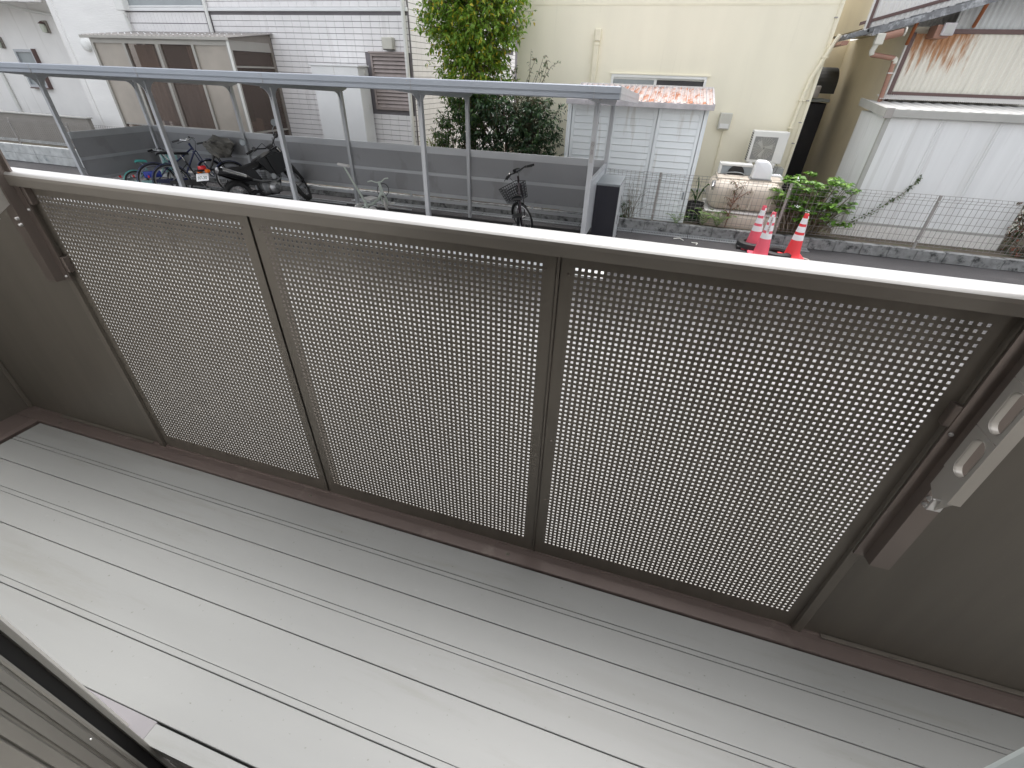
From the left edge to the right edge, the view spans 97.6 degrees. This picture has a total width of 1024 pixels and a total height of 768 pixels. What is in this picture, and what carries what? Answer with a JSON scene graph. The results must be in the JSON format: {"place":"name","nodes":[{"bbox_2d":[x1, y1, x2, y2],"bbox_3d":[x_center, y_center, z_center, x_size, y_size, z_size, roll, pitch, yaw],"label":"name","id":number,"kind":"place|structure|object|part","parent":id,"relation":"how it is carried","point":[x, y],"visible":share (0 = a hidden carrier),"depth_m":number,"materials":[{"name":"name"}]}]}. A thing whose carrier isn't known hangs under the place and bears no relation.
{"place":"outdoors","nodes":[
{"label":"outdoors","id":0,"kind":"place"},
{"bbox_2d":[0,110,94,146],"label":"screen wall","id":1,"kind":"structure","parent":0,"point":[38,117],"depth_m":13.77,"materials":[{"name":"grey metal"}]},
{"bbox_2d":[67,250,937,610],"bbox_3d":[0.449,0.738,3.118,18.000,0.012,4.350,11,36,13],"label":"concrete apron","id":2,"kind":"object","parent":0,"point":[559,426],"depth_m":3.72,"materials":[{"name":"grey concrete"}]},
{"bbox_2d":[0,139,1023,259],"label":"soil","id":3,"kind":"structure","parent":0,"point":[941,248],"depth_m":7.93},
{"bbox_2d":[0,0,164,129],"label":"stucco house","id":4,"kind":"structure","parent":3,"relation":"on","point":[41,31],"depth_m":13.74,"materials":[{"name":"paint"}]},
{"bbox_2d":[13,49,52,88],"bbox_3d":[-15.508,-10.195,14.509,0.880,1.065,0.120,11,36,13],"label":"small window","id":5,"kind":"structure","parent":4,"relation":"in","point":[23,55],"depth_m":14.37,"materials":[{"name":"glass"}]},
{"bbox_2d":[78,31,291,135],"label":"sunroom","id":6,"kind":"structure","parent":3,"relation":"on","point":[195,106],"depth_m":11.08,"materials":[{"name":"brown metal"}]},
{"bbox_2d":[113,0,517,148],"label":"tiled house","id":7,"kind":"structure","parent":3,"relation":"on","point":[379,38],"depth_m":10.84,"materials":[{"name":"tile"}]},
{"bbox_2d":[127,0,202,6],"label":"upper window","id":8,"kind":"structure","parent":7,"relation":"in","point":[132,3],"depth_m":11.25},
{"bbox_2d":[368,51,408,110],"bbox_3d":[-2.871,-7.168,10.635,1.000,1.150,0.100,11,36,13],"label":"louver window","id":9,"kind":"structure","parent":7,"relation":"in","point":[383,64],"depth_m":10.57,"materials":[{"name":"grey metal"}]},
{"bbox_2d":[309,64,376,141],"bbox_3d":[-4.100,-6.553,11.184,1.320,2.305,0.470,11,36,13],"label":"water heater cabinet","id":10,"kind":"object","parent":3,"relation":"on","point":[359,112],"visible":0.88,"depth_m":10.86,"materials":[{"name":"white metal"}]},
{"bbox_2d":[419,129,450,147],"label":"yellow green shrub","id":11,"kind":"object","parent":3,"relation":"on","point":[436,141],"visible":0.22,"depth_m":9.76,"materials":[{"name":"green plant"}]},
{"bbox_2d":[429,109,475,148],"bbox_3d":[-1.279,-5.090,9.852,1.211,1.618,0.956,11,36,13],"label":"fine leaf shrub","id":12,"kind":"object","parent":3,"relation":"on","point":[444,132],"visible":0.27,"depth_m":9.60,"materials":[{"name":"green plant"}]},
{"bbox_2d":[430,94,502,148],"bbox_3d":[-0.995,-5.195,9.534,1.724,2.169,1.087,22,39,26],"label":"green shrub","id":13,"kind":"object","parent":3,"relation":"on","point":[449,125],"visible":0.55,"depth_m":9.22,"materials":[{"name":"green plant"}]},
{"bbox_2d":[410,0,536,149],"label":"broadleaf tree","id":14,"kind":"object","parent":3,"relation":"on","point":[463,34],"visible":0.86,"depth_m":8.47,"materials":[{"name":"green plant"}]},
{"bbox_2d":[451,74,567,155],"bbox_3d":[-0.068,-5.036,9.275,2.534,2.261,1.447,11,36,13],"label":"dark shrub","id":15,"kind":"object","parent":3,"relation":"on","point":[526,143],"visible":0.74,"depth_m":8.86,"materials":[{"name":"green plant"}]},
{"bbox_2d":[509,51,560,137],"bbox_3d":[0.369,-5.531,8.615,1.078,1.456,0.528,11,36,13],"label":"twiggy shrub","id":16,"kind":"object","parent":3,"relation":"on","point":[538,72],"visible":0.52,"depth_m":8.52,"materials":[{"name":"green plant"}]},
{"bbox_2d":[620,201,631,217],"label":"ground weed","id":17,"kind":"object","parent":3,"relation":"on","point":[624,215],"visible":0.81,"depth_m":8.55,"materials":[{"name":"green plant"}]},
{"bbox_2d":[623,175,653,217],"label":"bare twigs","id":18,"kind":"object","parent":3,"relation":"on","point":[632,203],"visible":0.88,"depth_m":8.45,"materials":[{"name":"brown plant"}]},
{"bbox_2d":[564,82,714,222],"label":"garden shed","id":19,"kind":"structure","parent":3,"relation":"on","point":[654,133],"depth_m":8.00,"materials":[{"name":"white metal"}]},
{"bbox_2d":[568,104,610,159],"bbox_3d":[1.400,-4.180,8.385,0.710,1.785,0.034,11,36,13],"label":"door","id":20,"kind":"structure","parent":19,"relation":"in","point":[582,114],"depth_m":8.11,"materials":[{"name":"white metal"}]},
{"bbox_2d":[606,106,658,215],"bbox_3d":[2.117,-4.048,8.230,0.760,1.785,0.034,11,36,13],"label":"door","id":21,"kind":"structure","parent":19,"relation":"in","point":[633,130],"depth_m":8.06,"materials":[{"name":"white metal"}]},
{"bbox_2d":[640,108,704,219],"bbox_3d":[2.831,-3.890,8.038,0.730,1.785,0.034,11,36,13],"label":"door","id":22,"kind":"structure","parent":19,"relation":"in","point":[677,131],"depth_m":7.94,"materials":[{"name":"white metal"}]},
{"bbox_2d":[515,0,845,200],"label":"cream house","id":23,"kind":"structure","parent":3,"relation":"on","point":[757,64],"depth_m":8.53,"materials":[{"name":"beige paint"}]},
{"bbox_2d":[611,74,706,103],"bbox_3d":[2.866,-5.702,9.051,1.820,0.870,0.110,11,36,13],"label":"window","id":24,"kind":"structure","parent":23,"relation":"in","point":[615,78],"depth_m":8.83,"materials":[{"name":"white metal"}]},
{"bbox_2d":[683,212,701,223],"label":"ground cover","id":25,"kind":"object","parent":3,"relation":"on","point":[693,216],"visible":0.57,"depth_m":8.41,"materials":[{"name":"green plant"}]},
{"bbox_2d":[686,179,709,220],"bbox_3d":[3.436,-3.483,8.438,0.437,0.754,0.454,25,41,29],"label":"potted plant","id":26,"kind":"object","parent":3,"relation":"on","point":[697,204],"visible":0.81,"depth_m":8.44,"materials":[{"name":"green plant"}]},
{"bbox_2d":[688,208,724,224],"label":"fern","id":27,"kind":"object","parent":3,"relation":"on","point":[708,217],"visible":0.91,"depth_m":8.17,"materials":[{"name":"green plant"}]},
{"bbox_2d":[704,212,737,226],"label":"fern","id":28,"kind":"object","parent":3,"relation":"on","point":[720,220],"visible":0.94,"depth_m":8.12,"materials":[{"name":"green plant"}]},
{"bbox_2d":[723,178,751,226],"bbox_3d":[3.963,-3.207,7.965,0.426,0.830,0.188,11,36,13],"label":"reddish stem plant","id":29,"kind":"object","parent":3,"relation":"on","point":[734,193],"visible":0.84,"depth_m":7.92,"materials":[{"name":"green plant"}]},
{"bbox_2d":[699,171,783,230],"bbox_3d":[4.281,-3.440,8.427,1.300,0.845,1.094,11,36,13],"label":"storage tank","id":30,"kind":"object","parent":3,"relation":"on","point":[773,182],"visible":0.62,"depth_m":8.06,"materials":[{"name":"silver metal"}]},
{"bbox_2d":[717,161,752,175],"bbox_3d":[4.110,-3.934,8.262,0.560,0.226,0.447,11,36,13],"label":"ventilation fan","id":31,"kind":"object","parent":30,"relation":"on","point":[734,168],"visible":0.91,"depth_m":8.24},
{"bbox_2d":[748,159,782,180],"bbox_3d":[4.519,-3.751,7.921,0.548,0.345,0.275,11,36,13],"label":"pump cover","id":32,"kind":"object","parent":30,"relation":"on","point":[762,170],"visible":0.99,"depth_m":7.86,"materials":[{"name":"white plastic"}]},
{"bbox_2d":[745,130,789,175],"bbox_3d":[4.906,-4.149,8.843,0.714,1.470,0.321,11,36,13],"label":"air conditioner","id":33,"kind":"object","parent":3,"relation":"on","point":[769,146],"visible":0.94,"depth_m":8.47,"materials":[{"name":"white metal"}]},
{"bbox_2d":[767,171,861,234],"bbox_3d":[5.145,-3.096,7.752,1.494,1.005,0.854,11,36,13],"label":"hydrangea bush","id":34,"kind":"object","parent":3,"relation":"on","point":[829,206],"visible":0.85,"depth_m":7.67,"materials":[{"name":"green plant"}]},
{"bbox_2d":[799,0,1023,234],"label":"corrugated house","id":35,"kind":"structure","parent":3,"relation":"on","point":[955,51],"depth_m":7.62,"materials":[{"name":"metal"}]},
{"bbox_2d":[820,98,1023,250],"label":"metal shed","id":36,"kind":"structure","parent":3,"relation":"on","point":[970,152],"depth_m":7.30,"materials":[{"name":"white metal"}]},
{"bbox_2d":[849,174,922,224],"bbox_3d":[6.307,-3.118,7.601,0.816,0.853,0.088,6,35,5],"label":"climbing vine","id":37,"kind":"object","parent":36,"relation":"attached to","point":[892,199],"visible":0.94,"depth_m":7.60,"materials":[{"name":"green plant"}]},
{"bbox_2d":[1000,202,1023,257],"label":"red leaf shrub","id":38,"kind":"object","parent":3,"relation":"on","point":[1016,234],"visible":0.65,"depth_m":7.33,"materials":[{"name":"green plant"}]},
{"bbox_2d":[6,159,1023,398],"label":"ground","id":39,"kind":"structure","parent":0,"point":[961,271],"depth_m":6.60,"materials":[{"name":"grey asphalt"}]},
{"bbox_2d":[0,615,183,767],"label":"apartment wall","id":40,"kind":"structure","parent":39,"relation":"on","point":[20,634],"depth_m":1.04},
{"bbox_2d":[0,620,175,767],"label":"window frame","id":41,"kind":"object","parent":40,"relation":"attached to","point":[52,715],"visible":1,"depth_m":0.94,"materials":[{"name":"metal"}]},
{"bbox_2d":[984,747,1023,767],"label":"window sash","id":42,"kind":"object","parent":41,"relation":"attached to","point":[1015,759],"depth_m":0.18,"materials":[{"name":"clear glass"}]},
{"bbox_2d":[0,423,1023,767],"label":"balcony floor","id":43,"kind":"structure","parent":40,"relation":"attached to","point":[184,617],"depth_m":1.39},
{"bbox_2d":[0,167,1023,717],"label":"balcony railing","id":44,"kind":"object","parent":43,"relation":"on","point":[938,607],"visible":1,"depth_m":1.33,"materials":[{"name":"grey metal"}]},
{"bbox_2d":[0,149,75,281],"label":"laundry pole holder","id":45,"kind":"object","parent":44,"relation":"attached to","point":[16,202],"visible":0.96,"depth_m":1.51,"materials":[{"name":"metal"}]},
{"bbox_2d":[853,326,1023,569],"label":"laundry pole holder","id":46,"kind":"object","parent":44,"relation":"attached to","point":[979,439],"visible":1,"depth_m":0.96,"materials":[{"name":"metal"}]},
{"bbox_2d":[119,148,187,186],"bbox_3d":[-7.833,-4.656,9.754,1.234,0.846,0.474,-20,36,-29],"label":"bicycle","id":47,"kind":"object","parent":39,"relation":"on","point":[147,180],"visible":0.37,"depth_m":9.73,"materials":[{"name":"metal"}]},
{"bbox_2d":[132,136,227,191],"bbox_3d":[-7.028,-4.611,9.474,1.681,1.135,0.530,-18,39,-26],"label":"bicycle","id":48,"kind":"object","parent":39,"relation":"on","point":[141,168],"visible":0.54,"depth_m":9.37,"materials":[{"name":"metal"}]},
{"bbox_2d":[148,134,249,192],"bbox_3d":[-6.509,-4.512,9.332,1.793,1.163,0.610,-28,45,-36],"label":"bicycle","id":49,"kind":"object","parent":39,"relation":"on","point":[215,146],"visible":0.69,"depth_m":9.32,"materials":[{"name":"metal"}]},
{"bbox_2d":[194,119,311,200],"bbox_3d":[-4.948,-4.151,8.596,0.742,1.532,2.159,14,36,30],"label":"motorcycle","id":50,"kind":"object","parent":39,"relation":"on","point":[270,165],"visible":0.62,"depth_m":8.64,"materials":[{"name":"metal"}]},
{"bbox_2d":[0,62,638,233],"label":"bicycle shelter","id":51,"kind":"object","parent":39,"relation":"on","point":[555,182],"visible":0.93,"depth_m":8.37,"materials":[{"name":"metal"}]},
{"bbox_2d":[53,198,603,278],"bbox_3d":[-3.980,-2.693,7.851,11.240,0.006,0.400,11,36,13],"label":"road marking","id":52,"kind":"object","parent":39,"relation":"on","point":[517,261],"visible":0.14,"depth_m":7.38,"materials":[{"name":"paint"}]},
{"bbox_2d":[337,163,394,210],"bbox_3d":[-2.747,-3.750,8.592,0.448,0.969,1.030,22,39,26],"label":"tricycle","id":53,"kind":"object","parent":39,"relation":"on","point":[385,203],"visible":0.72,"depth_m":8.72,"materials":[{"name":"metal"}]},
{"bbox_2d":[0,142,1023,271],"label":"kerb","id":54,"kind":"structure","parent":39,"relation":"on","point":[39,154],"depth_m":8.27,"materials":[{"name":"grey concrete"}]},
{"bbox_2d":[0,118,116,145],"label":"fence","id":55,"kind":"object","parent":54,"relation":"on","point":[15,133],"visible":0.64,"depth_m":11.76,"materials":[{"name":"metal"}]},
{"bbox_2d":[666,213,689,222],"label":"fern","id":56,"kind":"object","parent":54,"relation":"on","point":[676,218],"visible":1,"depth_m":8.30,"materials":[{"name":"green plant"}]},
{"bbox_2d":[541,168,1023,256],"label":"fence","id":57,"kind":"object","parent":54,"relation":"on","point":[790,189],"visible":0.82,"depth_m":7.45,"materials":[{"name":"metal"}]},
{"bbox_2d":[499,164,533,227],"bbox_3d":[0.155,-2.898,7.337,0.583,1.165,1.610,-4,35,-9],"label":"bicycle","id":58,"kind":"object","parent":39,"relation":"on","point":[517,216],"visible":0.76,"depth_m":7.58,"materials":[{"name":"metal"}]},
{"bbox_2d":[351,198,808,251],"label":"road","id":59,"kind":"structure","parent":39,"relation":"on","point":[712,239],"depth_m":8.71,"materials":[{"name":"grey asphalt"}]},
{"bbox_2d":[590,174,625,237],"bbox_3d":[1.621,-2.948,7.607,0.385,0.980,0.870,11,36,13],"label":"black cabinet","id":60,"kind":"object","parent":39,"relation":"on","point":[608,201],"visible":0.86,"depth_m":7.25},
{"bbox_3d":[1.492,-2.710,7.288,0.360,0.945,0.014,11,36,13],"label":"front door","id":61,"kind":"part","parent":60,"relation":"part of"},
{"bbox_2d":[736,237,755,250],"bbox_3d":[4.147,-2.411,7.741,0.510,0.127,0.510,11,36,13],"label":"cone weight","id":62,"kind":"object","parent":39,"relation":"on","point":[742,243],"visible":0.43,"depth_m":7.64,"materials":[{"name":"rubber"}]},
{"bbox_2d":[741,205,766,250],"bbox_3d":[4.156,-2.647,7.577,0.360,0.702,0.360,11,36,13],"label":"traffic cone","id":63,"kind":"object","parent":39,"relation":"on","point":[755,234],"visible":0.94,"depth_m":7.54,"materials":[{"name":"plastic"}]},
{"bbox_2d":[747,212,776,254],"bbox_3d":[4.106,-2.406,7.228,0.360,0.702,0.360,11,36,13],"label":"traffic cone","id":64,"kind":"object","parent":39,"relation":"on","point":[762,246],"visible":0.95,"depth_m":7.21,"materials":[{"name":"plastic"}]},
{"bbox_2d":[768,246,790,257],"bbox_3d":[4.403,-2.191,7.464,0.510,0.095,0.510,11,36,13],"label":"cone weight","id":65,"kind":"object","parent":39,"relation":"on","point":[773,250],"visible":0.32,"depth_m":7.34,"materials":[{"name":"rubber"}]},
{"bbox_2d":[777,213,808,259],"bbox_3d":[4.609,-2.376,7.209,0.360,0.702,0.360,11,36,13],"label":"traffic cone","id":66,"kind":"object","parent":39,"relation":"on","point":[793,248],"visible":0.96,"depth_m":7.20,"materials":[{"name":"red plastic"}]},
{"bbox_2d":[781,67,839,192],"bbox_3d":[6.727,-5.921,10.559,0.760,2.530,0.900,11,36,13],"label":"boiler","id":67,"kind":"object","parent":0,"point":[827,82],"visible":0.4,"depth_m":10.15,"materials":[{"name":"black metal"}]}
]}

